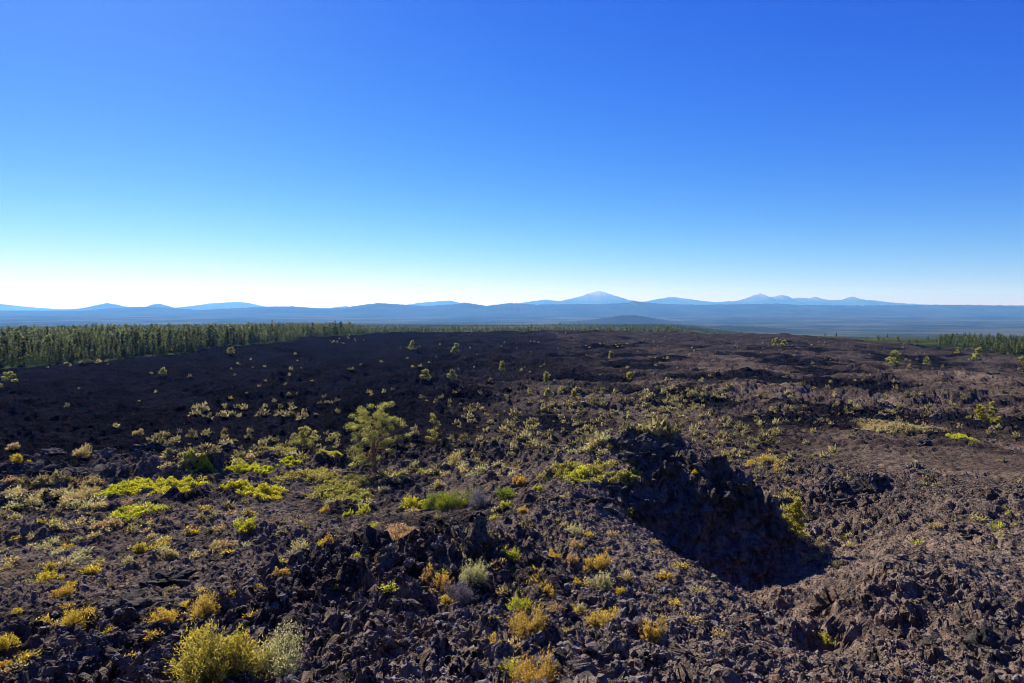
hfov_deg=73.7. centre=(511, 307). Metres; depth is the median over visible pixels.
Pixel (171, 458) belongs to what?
brush tuft
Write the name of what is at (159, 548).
brush tuft
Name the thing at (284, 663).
brush shrub
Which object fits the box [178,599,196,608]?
brush shrub
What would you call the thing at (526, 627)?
brush shrub
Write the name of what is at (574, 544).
brush shrub
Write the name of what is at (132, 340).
conifer tree
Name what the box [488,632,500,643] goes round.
brush shrub
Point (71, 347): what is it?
conifer tree
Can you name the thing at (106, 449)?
lava boulder
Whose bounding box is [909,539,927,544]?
brush tuft
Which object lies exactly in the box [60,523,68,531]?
brush tuft
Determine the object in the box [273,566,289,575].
brush shrub
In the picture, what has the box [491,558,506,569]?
brush tuft
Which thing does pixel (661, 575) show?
brush shrub
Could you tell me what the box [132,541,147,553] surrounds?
brush shrub
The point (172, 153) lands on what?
sky
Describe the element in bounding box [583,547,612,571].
brush shrub
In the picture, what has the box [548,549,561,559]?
brush shrub
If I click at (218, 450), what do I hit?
brush tuft
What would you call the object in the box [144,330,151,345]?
conifer tree
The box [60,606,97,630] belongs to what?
brush shrub
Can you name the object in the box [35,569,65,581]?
brush shrub
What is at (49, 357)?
conifer tree
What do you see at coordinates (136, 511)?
shrub mat
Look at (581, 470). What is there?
shrub mat
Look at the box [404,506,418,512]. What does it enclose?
brush tuft
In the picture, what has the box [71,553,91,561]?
brush tuft
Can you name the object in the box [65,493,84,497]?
brush shrub
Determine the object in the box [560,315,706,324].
hills
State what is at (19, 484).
brush tuft
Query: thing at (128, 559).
brush shrub
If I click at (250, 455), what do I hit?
brush tuft
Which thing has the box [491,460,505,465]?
brush tuft
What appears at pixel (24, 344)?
conifer tree
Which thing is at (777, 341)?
pine tree
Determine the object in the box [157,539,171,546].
brush tuft
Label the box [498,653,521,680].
brush shrub
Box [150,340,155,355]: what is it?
conifer tree
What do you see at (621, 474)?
shrub mat
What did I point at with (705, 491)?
lava boulder
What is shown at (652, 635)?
brush shrub
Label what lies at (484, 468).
brush tuft
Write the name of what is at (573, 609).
brush tuft
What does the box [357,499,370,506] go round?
brush tuft
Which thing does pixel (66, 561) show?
brush tuft
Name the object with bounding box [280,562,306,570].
lava boulder
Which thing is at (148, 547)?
brush tuft
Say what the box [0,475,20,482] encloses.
brush tuft
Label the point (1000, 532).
brush tuft
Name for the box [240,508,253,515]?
brush tuft
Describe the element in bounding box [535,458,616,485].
shrub mat
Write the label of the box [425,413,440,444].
pine tree
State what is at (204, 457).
shrub mat
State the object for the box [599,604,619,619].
brush shrub
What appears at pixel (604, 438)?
brush tuft
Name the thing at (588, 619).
brush tuft
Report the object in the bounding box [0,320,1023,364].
forest
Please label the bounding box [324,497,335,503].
brush tuft
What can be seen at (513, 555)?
brush shrub
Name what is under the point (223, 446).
lava boulder
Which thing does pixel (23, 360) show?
conifer tree
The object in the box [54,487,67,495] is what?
brush tuft
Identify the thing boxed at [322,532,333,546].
brush shrub
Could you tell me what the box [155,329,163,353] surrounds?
conifer tree
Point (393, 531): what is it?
brush shrub
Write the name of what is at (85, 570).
brush tuft
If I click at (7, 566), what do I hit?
brush tuft
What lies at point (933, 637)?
lava boulder
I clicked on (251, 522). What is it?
brush shrub
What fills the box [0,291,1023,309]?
mountains
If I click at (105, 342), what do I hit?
conifer tree
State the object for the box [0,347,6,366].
conifer tree
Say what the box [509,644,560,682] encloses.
brush shrub
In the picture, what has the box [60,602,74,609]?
brush tuft
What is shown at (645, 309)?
hills
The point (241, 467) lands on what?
shrub mat
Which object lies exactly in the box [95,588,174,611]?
lava boulder
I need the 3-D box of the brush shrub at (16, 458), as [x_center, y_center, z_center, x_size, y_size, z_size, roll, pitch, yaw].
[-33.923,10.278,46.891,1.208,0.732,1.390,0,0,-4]
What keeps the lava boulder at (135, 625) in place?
on the lava ground
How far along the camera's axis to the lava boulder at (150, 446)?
73.49 m
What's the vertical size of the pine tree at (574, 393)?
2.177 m
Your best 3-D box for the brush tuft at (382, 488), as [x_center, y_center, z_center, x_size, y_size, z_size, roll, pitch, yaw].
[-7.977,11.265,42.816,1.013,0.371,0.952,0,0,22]
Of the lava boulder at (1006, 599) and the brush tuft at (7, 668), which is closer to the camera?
the brush tuft at (7, 668)
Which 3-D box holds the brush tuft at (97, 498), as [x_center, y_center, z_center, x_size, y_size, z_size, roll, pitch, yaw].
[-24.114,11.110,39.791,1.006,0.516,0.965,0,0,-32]
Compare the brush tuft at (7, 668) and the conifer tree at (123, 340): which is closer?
the brush tuft at (7, 668)
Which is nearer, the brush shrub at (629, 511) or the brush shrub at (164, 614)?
the brush shrub at (164, 614)
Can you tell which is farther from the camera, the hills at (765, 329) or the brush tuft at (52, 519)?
the hills at (765, 329)
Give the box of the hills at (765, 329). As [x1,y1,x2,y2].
[705,325,832,333]
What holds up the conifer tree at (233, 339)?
on the lava ground
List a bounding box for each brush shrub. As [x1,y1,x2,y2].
[0,632,20,650]
[0,659,11,669]
[5,442,20,449]
[10,453,22,463]
[11,608,22,613]
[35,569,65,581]
[44,561,58,571]
[48,579,75,597]
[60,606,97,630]
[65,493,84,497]
[72,443,92,458]
[85,606,98,612]
[87,517,122,528]
[121,553,133,564]
[132,428,143,435]
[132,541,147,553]
[145,606,181,623]
[160,546,178,560]
[161,617,272,682]
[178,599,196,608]
[187,587,220,621]
[187,624,207,641]
[209,539,225,550]
[227,590,235,597]
[233,513,257,533]
[250,619,317,678]
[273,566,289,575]
[288,536,309,553]
[320,503,329,512]
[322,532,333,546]
[342,508,353,517]
[355,503,369,514]
[384,522,418,540]
[400,492,425,508]
[419,562,454,592]
[420,488,447,510]
[435,486,475,510]
[438,577,482,606]
[440,594,452,606]
[446,449,459,464]
[458,558,490,586]
[466,485,493,507]
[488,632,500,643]
[493,485,516,498]
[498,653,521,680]
[500,500,511,507]
[504,547,519,560]
[505,595,532,612]
[506,599,547,639]
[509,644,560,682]
[512,474,526,485]
[516,505,528,514]
[523,572,565,597]
[532,483,542,492]
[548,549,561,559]
[560,521,568,526]
[565,522,583,536]
[566,552,579,567]
[569,537,582,548]
[572,577,582,586]
[575,601,586,613]
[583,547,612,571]
[586,608,611,627]
[588,571,615,591]
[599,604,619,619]
[613,586,624,594]
[624,507,633,516]
[634,616,647,628]
[638,612,668,642]
[655,571,672,580]
[818,632,837,645]
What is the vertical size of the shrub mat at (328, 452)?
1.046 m
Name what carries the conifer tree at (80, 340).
on the lava ground
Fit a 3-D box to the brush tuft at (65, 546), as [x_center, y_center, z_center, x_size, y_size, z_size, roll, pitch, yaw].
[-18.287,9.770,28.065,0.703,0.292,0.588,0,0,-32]
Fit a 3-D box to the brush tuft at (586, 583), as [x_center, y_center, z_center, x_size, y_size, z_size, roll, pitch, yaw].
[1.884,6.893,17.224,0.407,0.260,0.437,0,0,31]
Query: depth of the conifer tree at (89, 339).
292.47 m
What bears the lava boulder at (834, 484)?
on the lava ground
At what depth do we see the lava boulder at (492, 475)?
39.24 m
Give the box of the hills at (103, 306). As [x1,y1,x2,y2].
[0,303,172,310]
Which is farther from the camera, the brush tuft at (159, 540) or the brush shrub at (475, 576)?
the brush tuft at (159, 540)
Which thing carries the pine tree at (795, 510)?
on the lava ground
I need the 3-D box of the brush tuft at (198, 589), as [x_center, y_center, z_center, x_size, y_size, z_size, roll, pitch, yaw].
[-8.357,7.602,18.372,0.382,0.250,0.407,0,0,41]
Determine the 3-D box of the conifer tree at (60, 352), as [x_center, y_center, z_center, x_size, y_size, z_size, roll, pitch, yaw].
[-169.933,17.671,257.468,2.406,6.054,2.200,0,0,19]
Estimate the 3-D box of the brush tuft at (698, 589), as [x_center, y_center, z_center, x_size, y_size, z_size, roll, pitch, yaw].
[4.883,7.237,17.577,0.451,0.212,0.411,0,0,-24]
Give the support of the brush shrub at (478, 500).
on the lava ground
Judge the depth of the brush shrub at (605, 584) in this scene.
16.73 m
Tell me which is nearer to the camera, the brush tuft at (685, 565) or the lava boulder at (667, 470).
the brush tuft at (685, 565)
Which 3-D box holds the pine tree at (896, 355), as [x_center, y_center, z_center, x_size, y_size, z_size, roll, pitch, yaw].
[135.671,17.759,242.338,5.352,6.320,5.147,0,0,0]
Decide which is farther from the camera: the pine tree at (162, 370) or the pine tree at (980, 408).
the pine tree at (162, 370)
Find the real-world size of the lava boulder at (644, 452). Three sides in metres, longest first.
3.043 x 2.457 x 2.311 m
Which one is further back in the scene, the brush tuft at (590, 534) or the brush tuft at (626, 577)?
the brush tuft at (590, 534)
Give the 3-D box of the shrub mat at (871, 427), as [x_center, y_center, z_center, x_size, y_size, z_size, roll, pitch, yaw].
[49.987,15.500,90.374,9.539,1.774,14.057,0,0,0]
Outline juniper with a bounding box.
[287,425,316,448]
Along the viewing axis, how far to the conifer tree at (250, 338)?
397.78 m
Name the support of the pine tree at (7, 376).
on the lava ground
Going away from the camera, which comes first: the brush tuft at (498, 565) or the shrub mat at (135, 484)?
the brush tuft at (498, 565)
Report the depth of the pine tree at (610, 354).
254.50 m
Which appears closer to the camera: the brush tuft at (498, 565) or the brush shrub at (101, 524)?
the brush tuft at (498, 565)
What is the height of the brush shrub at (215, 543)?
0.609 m
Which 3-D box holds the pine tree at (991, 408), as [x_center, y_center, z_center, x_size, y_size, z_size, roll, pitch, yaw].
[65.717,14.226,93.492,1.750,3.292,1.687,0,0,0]
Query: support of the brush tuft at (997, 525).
on the lava ground
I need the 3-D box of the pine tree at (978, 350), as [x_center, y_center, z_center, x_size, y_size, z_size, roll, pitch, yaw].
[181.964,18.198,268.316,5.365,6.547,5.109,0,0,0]
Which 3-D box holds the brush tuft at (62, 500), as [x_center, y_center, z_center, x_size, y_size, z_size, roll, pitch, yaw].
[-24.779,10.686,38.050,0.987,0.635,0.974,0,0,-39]
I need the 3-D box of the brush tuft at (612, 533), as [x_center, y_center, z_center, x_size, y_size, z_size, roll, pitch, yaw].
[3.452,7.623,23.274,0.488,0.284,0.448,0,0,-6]
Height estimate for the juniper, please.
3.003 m
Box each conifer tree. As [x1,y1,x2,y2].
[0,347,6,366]
[1,336,9,363]
[8,351,15,367]
[11,328,19,345]
[12,333,18,345]
[14,347,22,364]
[20,338,29,361]
[21,355,26,365]
[24,336,31,360]
[34,341,41,356]
[46,348,51,361]
[50,342,54,358]
[58,347,63,360]
[60,338,64,354]
[64,340,71,360]
[66,347,70,360]
[68,345,75,358]
[75,337,79,348]
[77,331,82,346]
[82,336,87,353]
[87,336,92,354]
[89,341,97,356]
[93,345,97,357]
[104,337,108,356]
[109,341,114,356]
[113,339,117,352]
[115,330,120,343]
[118,332,125,347]
[122,343,125,356]
[124,333,129,345]
[129,336,135,352]
[133,329,138,354]
[140,340,145,354]
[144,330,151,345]
[145,340,149,353]
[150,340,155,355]
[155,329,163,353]
[165,330,172,351]
[170,338,177,351]
[176,338,179,353]
[182,330,189,352]
[195,326,202,343]
[199,331,203,346]
[207,325,212,344]
[210,332,216,347]
[225,332,230,343]
[230,331,236,344]
[242,331,246,343]
[247,329,252,342]
[1006,342,1010,352]
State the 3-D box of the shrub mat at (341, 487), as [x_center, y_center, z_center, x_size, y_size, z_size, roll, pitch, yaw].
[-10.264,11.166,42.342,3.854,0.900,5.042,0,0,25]
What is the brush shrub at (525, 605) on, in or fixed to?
on the lava ground
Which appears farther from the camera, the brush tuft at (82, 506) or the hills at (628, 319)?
the hills at (628, 319)
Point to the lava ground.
(36, 415)
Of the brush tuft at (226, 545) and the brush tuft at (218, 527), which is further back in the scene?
the brush tuft at (218, 527)
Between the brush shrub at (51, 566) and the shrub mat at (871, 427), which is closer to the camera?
the brush shrub at (51, 566)
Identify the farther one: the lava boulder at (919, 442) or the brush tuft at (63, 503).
the lava boulder at (919, 442)
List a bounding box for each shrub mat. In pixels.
[93,481,131,495]
[110,501,169,521]
[116,476,166,495]
[146,475,212,495]
[180,448,216,472]
[219,478,251,491]
[221,457,259,472]
[236,482,288,500]
[253,464,279,474]
[258,443,297,453]
[270,467,341,486]
[278,454,303,466]
[305,473,370,500]
[316,449,341,456]
[346,491,375,502]
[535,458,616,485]
[563,465,594,481]
[607,468,650,485]
[855,418,946,431]
[945,432,980,441]
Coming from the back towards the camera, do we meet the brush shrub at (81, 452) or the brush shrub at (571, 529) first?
the brush shrub at (81, 452)
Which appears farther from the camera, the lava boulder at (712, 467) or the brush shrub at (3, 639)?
the lava boulder at (712, 467)
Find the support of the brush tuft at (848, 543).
on the lava ground
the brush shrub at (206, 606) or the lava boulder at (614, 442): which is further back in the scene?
the lava boulder at (614, 442)
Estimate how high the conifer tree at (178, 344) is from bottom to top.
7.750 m
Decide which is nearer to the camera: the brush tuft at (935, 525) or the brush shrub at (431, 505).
the brush tuft at (935, 525)
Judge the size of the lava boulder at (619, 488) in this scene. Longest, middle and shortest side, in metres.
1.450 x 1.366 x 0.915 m
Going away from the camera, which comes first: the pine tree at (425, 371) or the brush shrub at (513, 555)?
the brush shrub at (513, 555)
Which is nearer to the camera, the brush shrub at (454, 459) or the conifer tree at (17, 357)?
the brush shrub at (454, 459)
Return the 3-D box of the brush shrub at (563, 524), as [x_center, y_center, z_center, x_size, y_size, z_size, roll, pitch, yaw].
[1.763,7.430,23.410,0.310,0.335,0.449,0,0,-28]
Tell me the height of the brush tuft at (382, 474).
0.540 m
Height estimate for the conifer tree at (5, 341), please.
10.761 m
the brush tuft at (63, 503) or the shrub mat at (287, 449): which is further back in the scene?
the shrub mat at (287, 449)
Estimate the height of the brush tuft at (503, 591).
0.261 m
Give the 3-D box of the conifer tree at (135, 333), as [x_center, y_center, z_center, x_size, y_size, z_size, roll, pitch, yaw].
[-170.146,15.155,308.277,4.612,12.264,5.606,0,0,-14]
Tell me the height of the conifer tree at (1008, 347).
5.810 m
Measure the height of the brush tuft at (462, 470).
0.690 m
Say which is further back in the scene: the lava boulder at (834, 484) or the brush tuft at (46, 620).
the lava boulder at (834, 484)
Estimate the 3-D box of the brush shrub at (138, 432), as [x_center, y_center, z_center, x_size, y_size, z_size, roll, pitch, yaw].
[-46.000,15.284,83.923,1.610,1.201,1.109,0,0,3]
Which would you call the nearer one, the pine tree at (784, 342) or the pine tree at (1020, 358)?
the pine tree at (1020, 358)
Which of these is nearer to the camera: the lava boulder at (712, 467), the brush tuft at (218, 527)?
the brush tuft at (218, 527)
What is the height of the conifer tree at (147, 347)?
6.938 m
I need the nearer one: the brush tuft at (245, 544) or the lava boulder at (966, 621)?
the lava boulder at (966, 621)
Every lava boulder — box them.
[0,480,16,490]
[2,459,63,478]
[6,660,56,676]
[33,447,66,455]
[54,467,90,477]
[87,461,133,479]
[90,447,125,458]
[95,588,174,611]
[125,622,169,639]
[129,441,175,453]
[134,567,199,588]
[220,442,234,449]
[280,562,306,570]
[297,657,334,675]
[398,563,416,578]
[485,470,499,481]
[583,494,616,509]
[606,480,634,496]
[608,436,621,447]
[618,432,678,472]
[627,497,654,521]
[648,460,680,480]
[670,450,699,472]
[688,478,719,509]
[692,455,730,481]
[716,468,754,509]
[735,485,778,524]
[764,517,790,541]
[814,475,853,494]
[832,494,857,506]
[846,472,893,493]
[874,413,893,421]
[885,488,906,494]
[895,461,925,468]
[916,439,933,446]
[922,631,941,646]
[929,412,942,419]
[956,611,971,625]
[958,528,979,539]
[960,627,1023,651]
[995,595,1015,603]
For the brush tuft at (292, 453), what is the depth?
51.48 m
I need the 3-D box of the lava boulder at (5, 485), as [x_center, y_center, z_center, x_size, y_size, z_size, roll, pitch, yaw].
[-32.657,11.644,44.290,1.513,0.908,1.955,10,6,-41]
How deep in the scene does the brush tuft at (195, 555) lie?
24.79 m
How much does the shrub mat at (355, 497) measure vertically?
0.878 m
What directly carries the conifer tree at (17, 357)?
on the lava ground
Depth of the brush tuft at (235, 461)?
49.57 m
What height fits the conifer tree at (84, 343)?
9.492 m
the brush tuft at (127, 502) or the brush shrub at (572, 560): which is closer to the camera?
the brush shrub at (572, 560)
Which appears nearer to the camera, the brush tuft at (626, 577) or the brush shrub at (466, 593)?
the brush shrub at (466, 593)
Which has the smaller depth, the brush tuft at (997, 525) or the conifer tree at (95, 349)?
the brush tuft at (997, 525)
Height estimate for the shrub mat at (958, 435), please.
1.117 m
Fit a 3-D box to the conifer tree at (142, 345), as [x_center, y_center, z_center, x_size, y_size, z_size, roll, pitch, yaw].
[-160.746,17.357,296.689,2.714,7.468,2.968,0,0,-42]
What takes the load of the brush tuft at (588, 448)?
on the lava ground
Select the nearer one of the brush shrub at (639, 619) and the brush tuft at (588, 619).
the brush shrub at (639, 619)
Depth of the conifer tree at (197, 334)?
352.26 m
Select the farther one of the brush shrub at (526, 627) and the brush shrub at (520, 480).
the brush shrub at (520, 480)
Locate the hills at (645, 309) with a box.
[0,301,1023,316]
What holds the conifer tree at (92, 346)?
on the lava ground
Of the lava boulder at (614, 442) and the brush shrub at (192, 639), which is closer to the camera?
the brush shrub at (192, 639)
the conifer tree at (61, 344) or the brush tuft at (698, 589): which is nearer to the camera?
the brush tuft at (698, 589)
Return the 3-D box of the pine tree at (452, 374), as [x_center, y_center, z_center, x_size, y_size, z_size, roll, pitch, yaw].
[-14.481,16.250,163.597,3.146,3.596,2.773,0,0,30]
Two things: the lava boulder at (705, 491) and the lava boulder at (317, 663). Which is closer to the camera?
the lava boulder at (317, 663)
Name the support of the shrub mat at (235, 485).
on the lava ground
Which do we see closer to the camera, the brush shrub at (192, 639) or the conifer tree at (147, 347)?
the brush shrub at (192, 639)
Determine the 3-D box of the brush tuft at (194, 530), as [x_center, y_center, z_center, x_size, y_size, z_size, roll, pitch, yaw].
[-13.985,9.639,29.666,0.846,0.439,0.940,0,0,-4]
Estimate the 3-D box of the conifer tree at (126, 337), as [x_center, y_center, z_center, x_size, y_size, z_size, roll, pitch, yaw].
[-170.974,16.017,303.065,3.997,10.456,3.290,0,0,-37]
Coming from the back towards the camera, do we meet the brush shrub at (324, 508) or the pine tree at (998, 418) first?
the pine tree at (998, 418)
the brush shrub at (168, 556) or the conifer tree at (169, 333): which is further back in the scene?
the conifer tree at (169, 333)
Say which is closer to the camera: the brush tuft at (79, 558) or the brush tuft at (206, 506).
the brush tuft at (79, 558)
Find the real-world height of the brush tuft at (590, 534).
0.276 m
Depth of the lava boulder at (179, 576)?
19.76 m
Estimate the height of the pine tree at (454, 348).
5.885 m
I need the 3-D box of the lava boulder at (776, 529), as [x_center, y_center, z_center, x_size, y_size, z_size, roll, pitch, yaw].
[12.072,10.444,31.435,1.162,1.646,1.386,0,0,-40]
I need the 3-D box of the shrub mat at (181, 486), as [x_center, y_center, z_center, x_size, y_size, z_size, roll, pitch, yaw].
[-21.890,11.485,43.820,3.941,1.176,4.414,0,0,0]
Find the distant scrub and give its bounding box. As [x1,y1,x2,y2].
[0,332,1022,620]
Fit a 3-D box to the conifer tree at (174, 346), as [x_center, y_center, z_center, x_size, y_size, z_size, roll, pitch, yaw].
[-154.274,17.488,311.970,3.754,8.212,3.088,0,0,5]
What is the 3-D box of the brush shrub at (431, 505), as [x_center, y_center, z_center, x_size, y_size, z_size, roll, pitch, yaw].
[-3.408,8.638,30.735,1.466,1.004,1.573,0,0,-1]
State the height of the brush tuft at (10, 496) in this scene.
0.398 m
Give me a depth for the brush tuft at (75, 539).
29.39 m
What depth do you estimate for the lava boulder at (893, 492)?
43.84 m
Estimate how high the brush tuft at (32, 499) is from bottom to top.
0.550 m
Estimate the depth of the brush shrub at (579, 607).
14.24 m
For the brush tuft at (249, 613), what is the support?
on the lava ground
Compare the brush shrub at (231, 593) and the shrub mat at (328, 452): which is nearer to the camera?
the brush shrub at (231, 593)
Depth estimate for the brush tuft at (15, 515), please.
35.99 m
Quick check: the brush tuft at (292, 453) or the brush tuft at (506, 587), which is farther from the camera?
the brush tuft at (292, 453)
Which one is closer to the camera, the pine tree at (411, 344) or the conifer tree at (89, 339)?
the conifer tree at (89, 339)
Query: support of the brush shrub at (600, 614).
on the lava ground
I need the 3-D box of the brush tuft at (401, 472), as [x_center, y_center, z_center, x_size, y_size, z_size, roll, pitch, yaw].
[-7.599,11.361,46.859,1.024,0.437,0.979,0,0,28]
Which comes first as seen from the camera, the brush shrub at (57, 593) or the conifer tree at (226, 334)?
the brush shrub at (57, 593)
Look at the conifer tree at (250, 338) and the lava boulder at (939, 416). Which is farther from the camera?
the conifer tree at (250, 338)
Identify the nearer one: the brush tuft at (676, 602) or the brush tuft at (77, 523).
the brush tuft at (676, 602)
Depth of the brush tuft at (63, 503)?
37.81 m
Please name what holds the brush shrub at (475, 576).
on the lava ground
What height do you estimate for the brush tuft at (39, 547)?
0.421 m
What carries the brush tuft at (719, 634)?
on the lava ground
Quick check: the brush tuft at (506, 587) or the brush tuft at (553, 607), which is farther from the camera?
the brush tuft at (506, 587)
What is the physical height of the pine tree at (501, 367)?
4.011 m
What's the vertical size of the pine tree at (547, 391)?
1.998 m
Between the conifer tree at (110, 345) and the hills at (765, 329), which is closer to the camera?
the conifer tree at (110, 345)
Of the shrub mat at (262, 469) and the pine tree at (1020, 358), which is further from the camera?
the pine tree at (1020, 358)
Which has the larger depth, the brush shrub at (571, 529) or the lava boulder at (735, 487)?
the lava boulder at (735, 487)
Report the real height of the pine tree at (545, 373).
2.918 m
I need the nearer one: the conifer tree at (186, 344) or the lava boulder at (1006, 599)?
the lava boulder at (1006, 599)
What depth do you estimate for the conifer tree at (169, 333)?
333.29 m
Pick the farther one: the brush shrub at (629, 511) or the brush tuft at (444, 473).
the brush tuft at (444, 473)
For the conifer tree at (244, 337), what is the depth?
388.25 m
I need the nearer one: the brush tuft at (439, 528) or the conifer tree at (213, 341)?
the brush tuft at (439, 528)
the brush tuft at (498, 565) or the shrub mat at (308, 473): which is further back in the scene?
the shrub mat at (308, 473)
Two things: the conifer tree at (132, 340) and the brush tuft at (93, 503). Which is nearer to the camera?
the brush tuft at (93, 503)
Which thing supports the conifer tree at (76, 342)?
on the lava ground
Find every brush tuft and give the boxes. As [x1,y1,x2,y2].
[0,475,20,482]
[0,561,16,570]
[0,636,19,651]
[0,656,28,673]
[1,552,20,564]
[2,500,22,508]
[5,492,15,497]
[6,512,27,519]
[10,488,27,496]
[12,649,40,662]
[14,481,26,487]
[20,483,33,488]
[22,495,38,503]
[30,499,43,505]
[33,542,49,550]
[35,494,49,500]
[35,613,52,622]
[44,536,60,544]
[47,517,59,524]
[49,547,69,555]
[50,617,62,626]
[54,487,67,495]
[54,556,77,565]
[57,498,73,506]
[57,543,76,549]
[58,494,76,504]
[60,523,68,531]
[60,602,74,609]
[65,501,78,508]
[65,579,79,587]
[67,518,84,525]
[69,550,83,557]
[70,535,84,540]
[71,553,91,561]
[73,476,87,483]
[73,546,92,554]
[76,562,101,573]
[77,502,92,510]
[77,515,92,520]
[78,564,96,573]
[83,500,101,508]
[84,613,97,623]
[86,530,103,539]
[89,493,107,502]
[103,626,114,633]
[122,498,131,504]
[137,542,155,552]
[139,527,150,532]
[143,629,164,640]
[146,531,159,538]
[150,535,171,543]
[154,543,169,551]
[157,462,175,468]
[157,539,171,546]
[160,453,170,457]
[164,455,179,460]
[180,526,203,535]
[188,548,205,558]
[192,586,203,593]
[197,505,213,510]
[199,449,214,455]
[207,448,221,453]
[212,522,225,529]
[220,547,234,555]
[222,539,237,547]
[225,509,236,515]
[229,457,243,464]
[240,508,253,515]
[242,541,252,546]
[242,609,257,616]
[246,450,258,457]
[284,450,297,455]
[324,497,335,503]
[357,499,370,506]
[374,470,389,477]
[375,486,390,490]
[377,580,398,592]
[392,470,408,475]
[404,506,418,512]
[437,524,445,531]
[439,471,450,475]
[458,464,469,472]
[475,463,488,470]
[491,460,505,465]
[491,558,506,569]
[496,583,510,594]
[501,582,514,593]
[507,635,520,647]
[546,600,564,611]
[572,604,588,614]
[580,614,595,623]
[582,443,597,450]
[583,531,595,537]
[584,576,594,585]
[586,437,601,446]
[594,431,613,443]
[595,446,609,454]
[607,529,619,535]
[617,570,634,581]
[651,538,662,543]
[668,597,682,605]
[673,561,689,568]
[680,610,701,625]
[691,586,705,592]
[710,627,726,637]
[807,540,817,547]
[843,541,854,547]
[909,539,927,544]
[925,520,944,529]
[971,511,989,521]
[987,520,1007,529]
[995,528,1009,536]
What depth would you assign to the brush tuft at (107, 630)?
13.48 m
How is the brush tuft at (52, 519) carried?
on the lava ground
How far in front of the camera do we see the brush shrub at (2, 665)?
11.50 m
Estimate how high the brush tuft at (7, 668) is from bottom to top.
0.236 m
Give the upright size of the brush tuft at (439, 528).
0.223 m
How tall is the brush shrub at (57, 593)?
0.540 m
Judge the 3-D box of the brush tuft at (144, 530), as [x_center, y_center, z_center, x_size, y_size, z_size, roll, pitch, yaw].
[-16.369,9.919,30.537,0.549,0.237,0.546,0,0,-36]
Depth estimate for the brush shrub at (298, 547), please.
23.19 m
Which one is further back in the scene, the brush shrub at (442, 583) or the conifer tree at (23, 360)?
the conifer tree at (23, 360)
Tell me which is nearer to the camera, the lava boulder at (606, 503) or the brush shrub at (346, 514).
the lava boulder at (606, 503)
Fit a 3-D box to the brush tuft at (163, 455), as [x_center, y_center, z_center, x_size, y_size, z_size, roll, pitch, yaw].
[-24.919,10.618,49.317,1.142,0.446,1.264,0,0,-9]
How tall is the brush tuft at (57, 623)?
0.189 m
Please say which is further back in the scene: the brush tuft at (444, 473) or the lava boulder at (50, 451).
the lava boulder at (50, 451)
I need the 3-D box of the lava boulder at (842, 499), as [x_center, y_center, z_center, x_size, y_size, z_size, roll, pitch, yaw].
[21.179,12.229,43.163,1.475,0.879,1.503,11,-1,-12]
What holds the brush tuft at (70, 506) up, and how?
on the lava ground
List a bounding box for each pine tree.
[1,371,17,381]
[158,367,166,374]
[226,347,234,353]
[328,401,410,471]
[409,340,414,349]
[420,368,429,379]
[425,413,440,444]
[446,369,456,378]
[450,343,458,352]
[498,360,505,370]
[543,371,548,381]
[543,388,553,396]
[570,389,577,397]
[608,351,614,358]
[626,372,632,379]
[771,337,779,345]
[780,340,788,345]
[780,497,807,539]
[884,350,903,364]
[923,356,930,364]
[968,347,983,360]
[971,404,987,421]
[985,401,997,422]
[990,415,1003,425]
[1017,356,1023,364]
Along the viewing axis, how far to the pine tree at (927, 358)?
256.64 m
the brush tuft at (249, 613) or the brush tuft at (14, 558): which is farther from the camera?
the brush tuft at (14, 558)
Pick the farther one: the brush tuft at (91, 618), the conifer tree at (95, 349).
the conifer tree at (95, 349)
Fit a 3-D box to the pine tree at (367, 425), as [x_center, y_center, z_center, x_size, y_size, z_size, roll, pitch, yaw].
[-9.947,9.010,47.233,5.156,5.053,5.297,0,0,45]
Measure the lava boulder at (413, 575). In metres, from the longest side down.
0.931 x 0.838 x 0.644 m
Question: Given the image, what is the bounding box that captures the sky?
[0,0,1023,308]
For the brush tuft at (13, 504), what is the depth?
37.58 m
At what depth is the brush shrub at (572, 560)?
18.44 m
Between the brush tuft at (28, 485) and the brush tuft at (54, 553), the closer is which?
the brush tuft at (54, 553)
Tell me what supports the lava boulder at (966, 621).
on the lava ground
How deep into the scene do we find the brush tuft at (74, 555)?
26.70 m
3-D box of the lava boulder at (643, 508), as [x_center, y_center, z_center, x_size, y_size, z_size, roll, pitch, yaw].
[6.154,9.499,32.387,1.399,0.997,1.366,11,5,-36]
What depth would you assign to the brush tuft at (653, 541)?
24.82 m
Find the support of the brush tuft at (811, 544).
on the lava ground
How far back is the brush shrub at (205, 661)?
9.39 m
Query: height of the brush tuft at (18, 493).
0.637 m
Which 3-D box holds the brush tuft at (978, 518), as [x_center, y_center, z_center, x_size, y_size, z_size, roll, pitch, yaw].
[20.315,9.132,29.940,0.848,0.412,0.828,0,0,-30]
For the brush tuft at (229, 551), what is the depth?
25.18 m
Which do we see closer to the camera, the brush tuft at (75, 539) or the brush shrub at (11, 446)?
the brush tuft at (75, 539)
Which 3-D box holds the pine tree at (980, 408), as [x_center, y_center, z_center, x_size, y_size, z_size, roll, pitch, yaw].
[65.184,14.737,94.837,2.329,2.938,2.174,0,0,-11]
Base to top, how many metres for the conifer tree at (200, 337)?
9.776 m
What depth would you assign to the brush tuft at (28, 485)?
44.31 m
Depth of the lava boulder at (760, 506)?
31.62 m
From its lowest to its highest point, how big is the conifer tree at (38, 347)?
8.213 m
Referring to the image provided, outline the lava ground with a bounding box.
[0,315,1023,682]
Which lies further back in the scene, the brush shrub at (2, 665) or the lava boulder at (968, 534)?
the lava boulder at (968, 534)
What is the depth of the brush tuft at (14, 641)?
12.46 m

